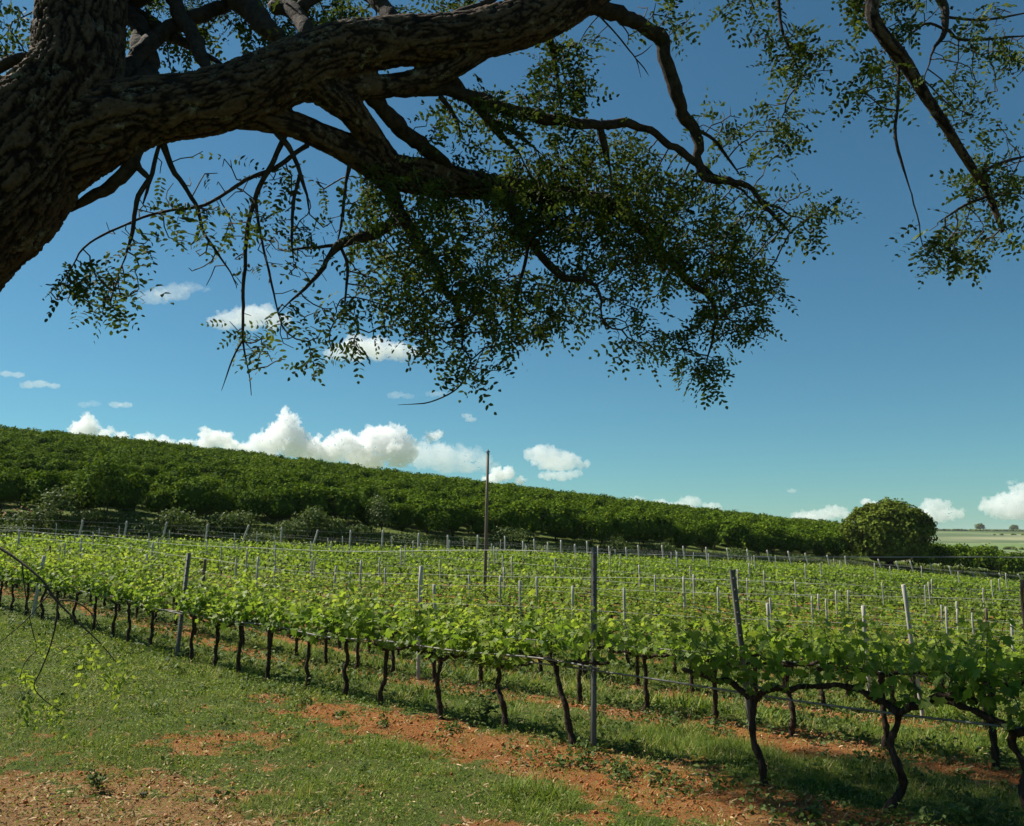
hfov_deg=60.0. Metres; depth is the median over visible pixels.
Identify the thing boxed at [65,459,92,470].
coffee bush
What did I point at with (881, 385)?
sky
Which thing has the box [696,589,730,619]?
grapevine
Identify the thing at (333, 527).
shrub
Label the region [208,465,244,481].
coffee bush
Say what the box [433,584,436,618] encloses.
vine post
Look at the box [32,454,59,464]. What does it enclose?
coffee bush
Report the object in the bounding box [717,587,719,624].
vine post
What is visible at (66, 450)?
coffee bush
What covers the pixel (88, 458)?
coffee bush
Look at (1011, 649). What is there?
grapevine
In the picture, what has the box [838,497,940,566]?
round tree
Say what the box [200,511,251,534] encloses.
shrub
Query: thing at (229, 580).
grapevine
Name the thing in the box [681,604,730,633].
grapevine
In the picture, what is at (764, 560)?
trellis wire
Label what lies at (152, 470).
coffee bush
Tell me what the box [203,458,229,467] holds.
coffee bush
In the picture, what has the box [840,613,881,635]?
grapevine
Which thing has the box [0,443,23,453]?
coffee bush
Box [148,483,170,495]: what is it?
coffee bush
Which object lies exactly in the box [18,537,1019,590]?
trellis wire
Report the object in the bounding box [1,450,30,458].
coffee bush
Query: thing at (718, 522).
coffee bush
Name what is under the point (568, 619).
grapevine
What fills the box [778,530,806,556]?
coffee bush
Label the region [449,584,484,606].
grapevine
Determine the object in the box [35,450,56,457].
coffee bush
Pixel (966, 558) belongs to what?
round bush
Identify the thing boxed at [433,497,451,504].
coffee bush
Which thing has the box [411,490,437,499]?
coffee bush
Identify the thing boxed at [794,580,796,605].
vine post
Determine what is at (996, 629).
grapevine
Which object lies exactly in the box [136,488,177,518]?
coffee bush
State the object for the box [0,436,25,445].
coffee bush
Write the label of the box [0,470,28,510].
coffee bush
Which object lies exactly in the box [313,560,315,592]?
vine post
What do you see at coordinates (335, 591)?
grapevine
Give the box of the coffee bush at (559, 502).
[543,500,567,507]
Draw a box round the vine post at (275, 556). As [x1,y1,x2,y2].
[274,545,275,565]
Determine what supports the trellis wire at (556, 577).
attached to the vine post at (360, 575)
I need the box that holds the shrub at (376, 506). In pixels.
[364,493,394,531]
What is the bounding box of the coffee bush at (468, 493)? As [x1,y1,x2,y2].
[452,486,476,498]
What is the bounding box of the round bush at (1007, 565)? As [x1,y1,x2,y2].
[993,550,1023,578]
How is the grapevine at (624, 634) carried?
on the ground at (946, 539)
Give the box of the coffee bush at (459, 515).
[437,498,476,536]
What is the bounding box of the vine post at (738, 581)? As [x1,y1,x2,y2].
[737,569,739,601]
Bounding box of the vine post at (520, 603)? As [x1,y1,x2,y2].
[519,581,521,639]
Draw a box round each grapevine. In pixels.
[0,537,29,587]
[0,541,20,559]
[0,549,28,612]
[0,557,15,606]
[2,543,33,588]
[11,542,60,615]
[17,546,48,589]
[22,552,63,619]
[26,550,88,623]
[31,545,60,595]
[37,543,66,596]
[46,552,94,598]
[52,554,104,627]
[61,549,99,577]
[73,547,116,605]
[77,560,118,631]
[92,553,123,609]
[92,570,147,637]
[103,548,151,643]
[108,547,147,613]
[110,558,140,584]
[113,556,149,596]
[115,576,181,646]
[120,547,161,617]
[136,555,184,622]
[148,569,182,596]
[149,557,177,588]
[152,564,182,590]
[157,559,201,628]
[162,570,189,607]
[165,569,226,662]
[170,556,200,578]
[179,575,211,593]
[181,577,214,634]
[182,586,242,666]
[184,567,215,586]
[191,578,227,597]
[194,575,246,639]
[206,571,232,585]
[212,556,290,674]
[213,580,244,610]
[220,564,282,645]
[220,571,246,589]
[224,574,271,593]
[226,564,251,581]
[237,575,311,649]
[240,584,306,681]
[247,571,265,583]
[254,571,286,585]
[256,580,279,594]
[265,574,305,603]
[267,594,314,637]
[274,574,321,655]
[276,572,302,602]
[281,591,348,689]
[286,569,317,590]
[287,575,320,601]
[291,595,347,629]
[297,573,361,666]
[299,574,343,608]
[309,584,339,627]
[311,569,391,696]
[312,572,348,598]
[317,593,357,648]
[320,583,399,669]
[328,582,353,606]
[329,582,356,609]
[333,576,358,599]
[339,573,426,705]
[347,586,388,613]
[349,587,377,600]
[350,601,392,653]
[351,575,386,594]
[366,586,398,604]
[367,591,421,676]
[371,575,398,597]
[372,592,414,621]
[385,583,423,610]
[385,599,429,655]
[386,583,504,719]
[387,588,431,607]
[399,582,469,683]
[401,602,431,619]
[407,574,448,601]
[407,613,451,659]
[410,593,448,610]
[411,582,439,603]
[430,575,459,610]
[430,611,501,665]
[431,582,464,613]
[431,595,465,640]
[441,591,469,627]
[448,607,543,730]
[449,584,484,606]
[453,580,482,606]
[455,585,513,686]
[462,597,499,643]
[467,592,501,627]
[471,575,509,608]
[477,590,512,612]
[477,612,523,669]
[486,587,532,633]
[490,577,523,615]
[496,606,528,646]
[501,581,538,620]
[502,579,535,595]
[503,586,625,746]
[511,606,573,675]
[514,587,547,605]
[517,594,564,638]
[524,576,553,606]
[524,586,565,628]
[534,598,572,657]
[542,578,621,703]
[542,587,577,616]
[544,583,575,601]
[552,597,588,616]
[552,606,589,629]
[560,606,612,679]
[564,608,615,665]
[569,589,602,620]
[574,584,600,614]
[579,586,621,639]
[586,600,636,653]
[597,581,627,617]
[597,582,629,603]
[597,602,699,714]
[599,599,630,629]
[600,612,665,669]
[608,625,668,686]
[616,583,646,615]
[619,586,662,615]
[620,600,656,644]
[621,594,661,626]
[624,596,676,660]
[640,583,679,617]
[646,597,698,622]
[651,613,702,674]
[652,589,683,625]
[654,621,722,693]
[656,601,694,651]
[660,610,837,786]
[661,618,715,663]
[667,591,701,619]
[672,586,704,615]
[673,615,758,725]
[680,600,716,631]
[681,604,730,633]
[693,609,734,637]
[695,593,731,620]
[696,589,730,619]
[699,630,754,651]
[701,619,752,674]
[708,601,748,630]
[712,623,795,701]
[717,608,764,632]
[723,600,763,622]
[725,600,756,618]
[725,621,766,666]
[732,594,840,736]
[740,603,787,630]
[743,626,815,685]
[744,626,803,681]
[754,618,802,639]
[756,601,782,618]
[758,600,794,638]
[768,599,796,624]
[773,612,821,635]
[776,632,815,677]
[783,628,863,710]
[784,610,815,631]
[793,597,984,814]
[794,606,824,626]
[795,611,831,637]
[796,626,842,671]
[803,629,857,691]
[808,603,846,626]
[810,614,873,696]
[814,602,944,749]
[819,625,859,646]
[821,620,868,638]
[823,609,860,633]
[833,602,868,634]
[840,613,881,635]
[844,623,947,716]
[844,624,923,681]
[854,610,890,631]
[865,623,959,697]
[867,625,904,657]
[876,617,920,643]
[886,616,926,643]
[894,615,929,630]
[904,626,964,688]
[911,600,1023,810]
[914,603,1023,769]
[914,624,954,645]
[921,620,964,640]
[930,619,962,643]
[935,620,1023,729]
[948,616,978,643]
[949,630,992,648]
[952,634,1023,711]
[960,627,998,644]
[962,615,1002,637]
[966,639,1023,702]
[969,621,1009,650]
[971,633,1021,698]
[994,631,1023,651]
[994,633,1022,655]
[1005,623,1022,635]
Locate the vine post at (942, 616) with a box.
[940,606,943,642]
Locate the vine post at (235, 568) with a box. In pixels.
[235,559,236,578]
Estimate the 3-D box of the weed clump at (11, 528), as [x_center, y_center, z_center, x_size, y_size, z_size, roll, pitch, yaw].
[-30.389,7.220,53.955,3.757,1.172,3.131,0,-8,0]
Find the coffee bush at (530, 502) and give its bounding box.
[522,499,544,507]
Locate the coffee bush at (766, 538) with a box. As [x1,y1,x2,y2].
[746,529,770,554]
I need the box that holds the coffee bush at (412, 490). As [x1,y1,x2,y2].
[399,487,422,493]
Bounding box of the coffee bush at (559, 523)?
[538,502,576,542]
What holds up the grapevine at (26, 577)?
on the ground at (946, 539)
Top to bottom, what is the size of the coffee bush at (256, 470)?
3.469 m
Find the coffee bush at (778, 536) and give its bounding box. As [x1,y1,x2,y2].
[758,524,791,554]
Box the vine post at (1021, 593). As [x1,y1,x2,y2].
[1020,579,1023,629]
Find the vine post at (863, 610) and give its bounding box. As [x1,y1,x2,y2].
[861,606,870,702]
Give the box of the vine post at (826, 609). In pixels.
[825,599,827,619]
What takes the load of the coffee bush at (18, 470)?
on the ground at (946, 539)
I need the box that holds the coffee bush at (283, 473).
[266,470,296,478]
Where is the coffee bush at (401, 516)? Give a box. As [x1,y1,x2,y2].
[385,501,419,533]
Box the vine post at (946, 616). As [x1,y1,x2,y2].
[945,607,949,655]
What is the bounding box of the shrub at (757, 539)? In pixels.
[746,528,764,555]
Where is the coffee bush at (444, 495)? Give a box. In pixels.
[437,490,461,501]
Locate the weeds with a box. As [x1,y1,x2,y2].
[0,582,1023,825]
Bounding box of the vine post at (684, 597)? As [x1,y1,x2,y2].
[682,577,686,629]
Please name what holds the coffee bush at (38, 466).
on the ground at (946, 539)
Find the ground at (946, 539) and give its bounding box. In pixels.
[0,497,1023,825]
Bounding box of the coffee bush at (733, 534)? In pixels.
[717,519,759,549]
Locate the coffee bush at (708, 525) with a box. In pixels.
[687,519,721,550]
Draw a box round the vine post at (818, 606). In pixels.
[817,594,820,637]
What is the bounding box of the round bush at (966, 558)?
[945,543,978,572]
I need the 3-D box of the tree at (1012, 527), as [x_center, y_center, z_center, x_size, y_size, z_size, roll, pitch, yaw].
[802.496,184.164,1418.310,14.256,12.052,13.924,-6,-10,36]
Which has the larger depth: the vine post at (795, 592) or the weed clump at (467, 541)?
the weed clump at (467, 541)
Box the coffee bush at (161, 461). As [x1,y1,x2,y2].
[142,456,170,465]
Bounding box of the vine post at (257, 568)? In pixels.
[255,557,259,590]
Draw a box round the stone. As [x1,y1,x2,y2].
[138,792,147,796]
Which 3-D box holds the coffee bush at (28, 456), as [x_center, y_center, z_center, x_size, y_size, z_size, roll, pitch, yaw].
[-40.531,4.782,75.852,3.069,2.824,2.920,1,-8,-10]
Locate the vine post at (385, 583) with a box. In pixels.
[384,568,386,609]
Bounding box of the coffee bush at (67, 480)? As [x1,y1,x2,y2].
[59,475,73,492]
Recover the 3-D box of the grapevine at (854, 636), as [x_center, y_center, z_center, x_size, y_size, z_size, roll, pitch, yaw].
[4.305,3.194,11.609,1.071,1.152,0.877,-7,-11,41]
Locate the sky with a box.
[0,0,1023,529]
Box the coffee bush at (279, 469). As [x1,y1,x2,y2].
[268,465,300,478]
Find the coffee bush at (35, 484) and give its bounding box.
[19,469,68,512]
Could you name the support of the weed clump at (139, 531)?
on the ground at (946, 539)
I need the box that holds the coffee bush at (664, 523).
[648,510,683,542]
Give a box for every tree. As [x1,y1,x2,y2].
[0,0,1023,745]
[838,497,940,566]
[974,523,985,528]
[1009,525,1018,529]
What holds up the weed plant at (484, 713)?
on the ground at (946, 539)
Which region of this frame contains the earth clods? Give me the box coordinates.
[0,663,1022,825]
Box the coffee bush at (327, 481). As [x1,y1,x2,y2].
[318,477,344,488]
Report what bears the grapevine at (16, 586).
on the ground at (946, 539)
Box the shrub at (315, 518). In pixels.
[293,505,328,538]
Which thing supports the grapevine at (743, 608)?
on the ground at (946, 539)
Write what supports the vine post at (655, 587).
on the ground at (946, 539)
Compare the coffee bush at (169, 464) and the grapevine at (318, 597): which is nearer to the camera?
the grapevine at (318, 597)
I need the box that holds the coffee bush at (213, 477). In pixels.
[199,474,220,482]
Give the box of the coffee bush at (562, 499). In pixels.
[547,495,570,506]
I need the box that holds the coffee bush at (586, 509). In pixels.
[579,504,596,515]
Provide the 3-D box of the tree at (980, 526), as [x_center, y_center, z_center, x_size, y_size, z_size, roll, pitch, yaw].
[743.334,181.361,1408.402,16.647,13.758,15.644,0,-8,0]
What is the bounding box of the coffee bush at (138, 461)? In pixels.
[115,456,143,465]
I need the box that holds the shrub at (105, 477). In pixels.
[68,453,137,521]
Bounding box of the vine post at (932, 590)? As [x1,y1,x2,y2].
[931,579,932,608]
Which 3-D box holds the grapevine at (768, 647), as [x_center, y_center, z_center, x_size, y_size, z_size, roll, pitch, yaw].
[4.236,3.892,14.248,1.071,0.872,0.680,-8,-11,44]
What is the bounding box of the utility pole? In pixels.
[483,450,489,609]
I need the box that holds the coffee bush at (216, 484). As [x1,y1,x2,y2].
[190,476,222,493]
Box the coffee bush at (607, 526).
[580,512,621,544]
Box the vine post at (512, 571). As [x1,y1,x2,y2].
[511,557,512,596]
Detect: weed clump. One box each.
[0,505,67,531]
[0,522,38,539]
[63,508,111,525]
[113,519,166,541]
[167,521,226,537]
[215,510,261,532]
[237,532,288,544]
[265,518,313,541]
[329,524,374,538]
[388,531,431,548]
[450,535,488,548]
[490,525,538,545]
[520,543,562,553]
[599,534,634,554]
[639,541,677,553]
[722,547,754,562]
[786,554,818,563]
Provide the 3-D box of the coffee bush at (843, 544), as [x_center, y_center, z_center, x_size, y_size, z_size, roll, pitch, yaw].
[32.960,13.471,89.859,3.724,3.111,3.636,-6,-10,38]
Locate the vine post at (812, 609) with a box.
[811,596,813,638]
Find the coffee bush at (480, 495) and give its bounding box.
[469,493,489,503]
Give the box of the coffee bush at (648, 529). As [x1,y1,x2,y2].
[628,510,662,548]
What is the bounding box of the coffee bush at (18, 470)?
[3,466,36,504]
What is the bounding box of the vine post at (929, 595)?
[928,582,932,617]
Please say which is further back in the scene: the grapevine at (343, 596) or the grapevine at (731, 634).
the grapevine at (343, 596)
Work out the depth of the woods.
1367.95 m
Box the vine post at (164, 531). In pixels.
[161,522,167,541]
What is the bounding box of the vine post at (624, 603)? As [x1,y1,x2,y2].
[623,588,626,656]
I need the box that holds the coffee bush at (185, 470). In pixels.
[159,465,191,478]
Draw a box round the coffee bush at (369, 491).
[354,484,387,502]
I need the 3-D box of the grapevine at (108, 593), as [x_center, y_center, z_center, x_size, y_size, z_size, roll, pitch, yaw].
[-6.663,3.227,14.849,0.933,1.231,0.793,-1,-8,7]
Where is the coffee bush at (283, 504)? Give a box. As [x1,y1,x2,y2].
[255,485,303,525]
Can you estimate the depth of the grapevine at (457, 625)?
14.16 m
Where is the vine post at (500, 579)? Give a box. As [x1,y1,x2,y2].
[498,577,501,619]
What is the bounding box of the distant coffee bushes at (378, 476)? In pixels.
[0,424,1023,572]
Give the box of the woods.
[937,529,1023,549]
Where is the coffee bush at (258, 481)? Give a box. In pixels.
[244,475,282,515]
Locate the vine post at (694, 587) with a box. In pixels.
[693,574,695,610]
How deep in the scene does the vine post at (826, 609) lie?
22.75 m
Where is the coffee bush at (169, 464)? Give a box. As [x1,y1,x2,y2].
[161,461,196,480]
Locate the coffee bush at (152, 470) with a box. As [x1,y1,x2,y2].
[137,465,162,482]
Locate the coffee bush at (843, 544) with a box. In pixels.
[825,531,855,556]
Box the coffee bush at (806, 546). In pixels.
[793,532,817,554]
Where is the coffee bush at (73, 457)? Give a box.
[52,452,84,463]
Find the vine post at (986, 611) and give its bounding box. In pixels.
[985,608,988,639]
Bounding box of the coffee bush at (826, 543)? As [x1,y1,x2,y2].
[808,531,842,558]
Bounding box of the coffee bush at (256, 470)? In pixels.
[241,467,270,482]
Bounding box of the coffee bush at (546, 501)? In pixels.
[541,499,558,505]
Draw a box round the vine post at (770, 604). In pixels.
[769,598,773,627]
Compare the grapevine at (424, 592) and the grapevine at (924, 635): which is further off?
the grapevine at (424, 592)
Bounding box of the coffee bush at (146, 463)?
[134,462,159,466]
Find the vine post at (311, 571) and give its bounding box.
[310,561,312,590]
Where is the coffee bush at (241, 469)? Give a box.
[235,467,247,474]
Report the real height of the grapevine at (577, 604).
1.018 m
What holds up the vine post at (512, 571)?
on the ground at (946, 539)
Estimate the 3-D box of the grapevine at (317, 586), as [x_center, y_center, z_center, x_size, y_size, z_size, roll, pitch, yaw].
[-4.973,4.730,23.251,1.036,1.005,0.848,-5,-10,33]
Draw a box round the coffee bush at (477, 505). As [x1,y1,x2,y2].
[458,497,483,532]
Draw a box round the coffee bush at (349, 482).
[342,479,361,486]
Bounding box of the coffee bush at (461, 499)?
[457,496,483,528]
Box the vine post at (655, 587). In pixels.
[654,575,656,616]
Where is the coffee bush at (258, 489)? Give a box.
[249,484,269,519]
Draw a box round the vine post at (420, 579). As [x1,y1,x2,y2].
[416,566,422,679]
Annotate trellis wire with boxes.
[0,518,501,538]
[0,525,1008,620]
[4,531,1019,640]
[6,527,475,544]
[6,535,1005,599]
[7,544,1019,631]
[11,579,1022,728]
[16,530,1023,557]
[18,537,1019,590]
[48,569,1023,686]
[90,531,1020,638]
[130,529,1019,623]
[182,529,1016,611]
[184,534,1007,622]
[270,533,1016,605]
[362,537,1014,596]
[480,542,1012,587]
[501,542,1014,580]
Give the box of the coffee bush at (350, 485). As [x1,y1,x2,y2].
[348,483,367,491]
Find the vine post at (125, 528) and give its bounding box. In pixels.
[124,521,127,535]
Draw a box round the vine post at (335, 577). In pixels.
[333,566,336,593]
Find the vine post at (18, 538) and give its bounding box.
[17,529,19,547]
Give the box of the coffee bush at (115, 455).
[102,451,126,461]
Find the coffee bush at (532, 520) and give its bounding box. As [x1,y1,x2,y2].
[512,500,550,541]
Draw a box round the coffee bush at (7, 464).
[0,459,24,469]
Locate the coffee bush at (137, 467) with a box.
[109,461,140,473]
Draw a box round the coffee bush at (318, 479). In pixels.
[310,473,339,485]
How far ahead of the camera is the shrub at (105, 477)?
58.40 m
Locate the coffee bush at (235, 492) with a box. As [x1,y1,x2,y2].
[219,487,242,503]
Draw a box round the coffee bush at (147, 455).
[130,452,156,463]
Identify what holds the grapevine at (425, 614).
on the ground at (946, 539)
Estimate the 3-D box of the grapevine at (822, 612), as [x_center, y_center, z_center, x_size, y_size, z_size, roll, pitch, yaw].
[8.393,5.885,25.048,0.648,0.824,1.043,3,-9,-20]
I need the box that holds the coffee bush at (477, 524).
[466,510,497,536]
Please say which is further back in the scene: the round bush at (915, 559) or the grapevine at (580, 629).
the round bush at (915, 559)
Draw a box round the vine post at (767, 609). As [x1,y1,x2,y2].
[766,603,769,646]
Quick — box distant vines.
[0,531,1023,645]
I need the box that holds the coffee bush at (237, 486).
[220,481,247,513]
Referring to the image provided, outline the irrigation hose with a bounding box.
[3,577,599,669]
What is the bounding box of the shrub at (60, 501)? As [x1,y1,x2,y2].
[31,485,87,522]
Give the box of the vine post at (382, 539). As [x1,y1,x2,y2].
[381,530,383,554]
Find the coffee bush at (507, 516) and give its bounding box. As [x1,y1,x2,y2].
[490,502,523,534]
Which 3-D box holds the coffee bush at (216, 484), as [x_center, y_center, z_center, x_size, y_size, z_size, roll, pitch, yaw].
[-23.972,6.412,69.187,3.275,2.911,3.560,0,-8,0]
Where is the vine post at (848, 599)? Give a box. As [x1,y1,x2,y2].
[847,590,849,624]
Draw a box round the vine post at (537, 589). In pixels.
[536,577,537,607]
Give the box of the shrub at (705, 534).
[695,523,716,551]
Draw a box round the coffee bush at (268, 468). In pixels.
[253,465,272,471]
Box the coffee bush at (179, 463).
[165,459,198,473]
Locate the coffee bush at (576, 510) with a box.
[565,505,585,513]
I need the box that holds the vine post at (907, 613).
[901,584,924,720]
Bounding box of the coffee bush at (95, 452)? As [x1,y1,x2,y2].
[79,449,106,456]
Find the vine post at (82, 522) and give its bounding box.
[78,520,83,537]
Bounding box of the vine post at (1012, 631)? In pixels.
[1010,619,1015,651]
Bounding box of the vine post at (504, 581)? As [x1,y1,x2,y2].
[503,567,505,609]
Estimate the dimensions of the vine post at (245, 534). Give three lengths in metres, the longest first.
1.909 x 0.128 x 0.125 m
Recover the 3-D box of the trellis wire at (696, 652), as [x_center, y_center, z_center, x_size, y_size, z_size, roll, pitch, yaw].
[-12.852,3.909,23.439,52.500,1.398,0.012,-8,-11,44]
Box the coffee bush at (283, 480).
[271,475,301,485]
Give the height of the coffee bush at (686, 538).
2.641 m
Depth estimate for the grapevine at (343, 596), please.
19.39 m
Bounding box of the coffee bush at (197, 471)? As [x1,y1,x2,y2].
[194,469,201,476]
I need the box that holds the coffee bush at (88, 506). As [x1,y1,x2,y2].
[64,480,107,510]
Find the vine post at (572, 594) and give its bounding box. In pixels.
[571,586,573,650]
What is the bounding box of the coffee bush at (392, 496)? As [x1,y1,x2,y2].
[380,489,407,504]
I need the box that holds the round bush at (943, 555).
[932,543,961,573]
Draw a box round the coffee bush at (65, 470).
[57,469,86,475]
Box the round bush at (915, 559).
[905,547,937,569]
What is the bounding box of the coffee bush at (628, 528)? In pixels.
[611,511,646,547]
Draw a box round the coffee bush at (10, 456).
[0,452,21,460]
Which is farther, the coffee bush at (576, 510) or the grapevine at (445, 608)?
the coffee bush at (576, 510)
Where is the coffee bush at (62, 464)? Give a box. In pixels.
[46,458,77,472]
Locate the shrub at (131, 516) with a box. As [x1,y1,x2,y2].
[108,507,147,534]
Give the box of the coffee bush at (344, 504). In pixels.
[325,483,367,522]
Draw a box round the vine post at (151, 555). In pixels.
[150,543,153,575]
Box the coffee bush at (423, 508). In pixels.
[409,498,447,533]
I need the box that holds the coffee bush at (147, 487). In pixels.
[128,474,152,500]
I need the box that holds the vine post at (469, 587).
[468,576,470,618]
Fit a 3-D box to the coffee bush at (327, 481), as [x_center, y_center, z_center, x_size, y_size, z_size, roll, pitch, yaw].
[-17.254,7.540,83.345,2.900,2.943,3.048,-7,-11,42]
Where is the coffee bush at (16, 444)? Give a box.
[5,440,34,451]
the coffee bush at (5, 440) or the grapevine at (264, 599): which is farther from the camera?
the coffee bush at (5, 440)
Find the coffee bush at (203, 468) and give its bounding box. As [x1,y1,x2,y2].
[193,462,219,473]
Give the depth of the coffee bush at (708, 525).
80.94 m
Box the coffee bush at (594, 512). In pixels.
[587,507,608,516]
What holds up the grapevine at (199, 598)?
on the ground at (946, 539)
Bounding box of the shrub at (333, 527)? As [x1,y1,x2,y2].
[318,516,350,543]
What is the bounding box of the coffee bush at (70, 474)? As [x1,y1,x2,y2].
[52,470,75,478]
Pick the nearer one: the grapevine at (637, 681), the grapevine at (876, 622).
the grapevine at (637, 681)
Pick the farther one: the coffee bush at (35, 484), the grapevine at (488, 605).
the coffee bush at (35, 484)
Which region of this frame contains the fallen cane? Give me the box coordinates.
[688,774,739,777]
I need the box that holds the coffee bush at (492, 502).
[480,495,505,507]
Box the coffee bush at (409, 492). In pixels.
[392,486,417,495]
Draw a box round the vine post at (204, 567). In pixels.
[201,559,206,586]
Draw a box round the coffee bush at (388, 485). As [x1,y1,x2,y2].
[378,481,404,490]
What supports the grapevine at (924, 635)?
on the ground at (946, 539)
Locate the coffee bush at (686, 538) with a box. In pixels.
[668,524,701,550]
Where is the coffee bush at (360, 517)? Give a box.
[350,496,393,531]
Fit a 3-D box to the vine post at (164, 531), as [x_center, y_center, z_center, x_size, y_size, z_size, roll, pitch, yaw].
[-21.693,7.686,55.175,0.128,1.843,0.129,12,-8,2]
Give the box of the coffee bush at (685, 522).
[678,516,696,527]
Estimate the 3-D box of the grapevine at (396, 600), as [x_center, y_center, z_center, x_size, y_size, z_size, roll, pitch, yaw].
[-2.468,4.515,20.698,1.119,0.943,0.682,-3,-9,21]
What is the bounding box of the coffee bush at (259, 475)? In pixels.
[247,472,271,482]
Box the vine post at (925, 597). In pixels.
[924,585,926,617]
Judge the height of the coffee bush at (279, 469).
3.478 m
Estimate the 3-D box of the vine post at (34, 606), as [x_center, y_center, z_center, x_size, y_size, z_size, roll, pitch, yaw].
[-9.431,3.514,17.641,0.085,1.339,0.086,7,-8,1]
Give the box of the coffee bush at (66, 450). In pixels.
[53,443,83,457]
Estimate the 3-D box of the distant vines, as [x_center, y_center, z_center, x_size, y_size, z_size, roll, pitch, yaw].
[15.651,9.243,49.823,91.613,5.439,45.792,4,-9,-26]
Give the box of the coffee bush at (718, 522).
[706,518,722,547]
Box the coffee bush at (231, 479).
[220,473,248,485]
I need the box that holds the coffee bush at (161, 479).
[147,472,186,489]
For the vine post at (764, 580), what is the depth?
35.80 m
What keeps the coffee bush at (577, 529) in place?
on the ground at (946, 539)
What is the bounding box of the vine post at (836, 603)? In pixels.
[835,591,838,627]
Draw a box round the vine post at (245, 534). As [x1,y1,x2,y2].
[241,525,249,546]
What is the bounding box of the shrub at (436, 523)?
[424,509,451,538]
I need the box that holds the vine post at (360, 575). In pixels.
[359,560,361,598]
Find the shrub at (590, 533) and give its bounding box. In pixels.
[579,514,603,545]
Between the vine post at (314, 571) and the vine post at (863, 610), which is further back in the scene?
the vine post at (314, 571)
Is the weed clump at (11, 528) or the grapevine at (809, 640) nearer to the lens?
the grapevine at (809, 640)
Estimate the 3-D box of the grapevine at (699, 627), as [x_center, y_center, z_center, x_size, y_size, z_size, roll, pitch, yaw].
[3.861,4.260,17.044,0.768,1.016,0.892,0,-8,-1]
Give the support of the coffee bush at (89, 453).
on the ground at (946, 539)
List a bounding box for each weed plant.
[13,686,36,701]
[82,762,114,791]
[468,691,498,724]
[909,800,950,825]
[955,790,1005,825]
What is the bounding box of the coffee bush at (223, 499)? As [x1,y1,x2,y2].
[208,488,237,515]
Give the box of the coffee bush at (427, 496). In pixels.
[404,493,431,502]
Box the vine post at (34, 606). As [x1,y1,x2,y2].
[31,556,45,617]
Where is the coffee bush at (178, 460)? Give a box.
[160,455,188,464]
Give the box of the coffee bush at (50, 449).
[41,445,59,452]
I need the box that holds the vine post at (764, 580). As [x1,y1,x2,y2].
[763,571,765,596]
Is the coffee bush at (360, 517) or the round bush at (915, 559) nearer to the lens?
the coffee bush at (360, 517)
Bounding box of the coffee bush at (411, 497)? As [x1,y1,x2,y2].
[404,493,438,508]
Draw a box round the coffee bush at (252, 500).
[230,489,266,525]
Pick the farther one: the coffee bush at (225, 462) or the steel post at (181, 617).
the coffee bush at (225, 462)
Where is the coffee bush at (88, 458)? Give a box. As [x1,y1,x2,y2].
[84,453,112,464]
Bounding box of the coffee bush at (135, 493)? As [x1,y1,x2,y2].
[99,471,156,513]
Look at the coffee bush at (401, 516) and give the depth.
68.65 m
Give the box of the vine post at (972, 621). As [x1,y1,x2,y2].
[971,613,975,644]
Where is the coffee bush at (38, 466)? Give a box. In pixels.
[20,458,58,474]
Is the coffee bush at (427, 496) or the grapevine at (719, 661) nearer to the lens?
the grapevine at (719, 661)
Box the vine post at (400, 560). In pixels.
[399,548,401,576]
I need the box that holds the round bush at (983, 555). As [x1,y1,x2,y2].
[970,543,1001,576]
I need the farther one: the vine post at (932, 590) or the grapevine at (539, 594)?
the vine post at (932, 590)
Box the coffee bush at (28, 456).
[23,452,55,459]
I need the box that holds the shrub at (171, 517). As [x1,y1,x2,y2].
[154,506,203,532]
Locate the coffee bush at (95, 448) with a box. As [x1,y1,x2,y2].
[80,445,106,454]
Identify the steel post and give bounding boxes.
[174,553,190,656]
[590,547,596,750]
[729,570,749,727]
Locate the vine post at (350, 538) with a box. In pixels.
[348,530,351,552]
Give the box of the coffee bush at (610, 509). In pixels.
[597,507,615,513]
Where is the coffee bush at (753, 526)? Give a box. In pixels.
[744,523,759,531]
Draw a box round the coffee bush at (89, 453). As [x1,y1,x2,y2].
[82,452,97,457]
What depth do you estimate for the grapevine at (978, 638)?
20.36 m
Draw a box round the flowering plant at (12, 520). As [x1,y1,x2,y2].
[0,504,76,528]
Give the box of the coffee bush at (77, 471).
[64,470,98,509]
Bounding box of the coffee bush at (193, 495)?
[162,475,223,520]
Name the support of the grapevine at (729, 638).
on the ground at (946, 539)
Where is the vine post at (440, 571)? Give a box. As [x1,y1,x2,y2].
[439,560,440,590]
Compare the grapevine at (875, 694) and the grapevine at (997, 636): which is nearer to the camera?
the grapevine at (875, 694)
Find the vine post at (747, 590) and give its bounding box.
[746,578,748,611]
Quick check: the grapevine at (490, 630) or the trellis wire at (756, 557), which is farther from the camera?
the trellis wire at (756, 557)
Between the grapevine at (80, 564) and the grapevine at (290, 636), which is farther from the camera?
the grapevine at (80, 564)
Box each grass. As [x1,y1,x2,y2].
[0,510,1023,580]
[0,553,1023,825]
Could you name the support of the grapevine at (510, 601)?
on the ground at (946, 539)
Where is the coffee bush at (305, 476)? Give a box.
[291,468,315,482]
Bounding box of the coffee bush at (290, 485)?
[280,482,299,490]
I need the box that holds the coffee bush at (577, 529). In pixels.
[567,513,590,542]
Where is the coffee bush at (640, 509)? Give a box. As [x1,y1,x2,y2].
[623,506,645,515]
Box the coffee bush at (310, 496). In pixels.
[292,482,336,521]
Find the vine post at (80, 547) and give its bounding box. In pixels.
[79,538,81,557]
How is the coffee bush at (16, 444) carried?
on the ground at (946, 539)

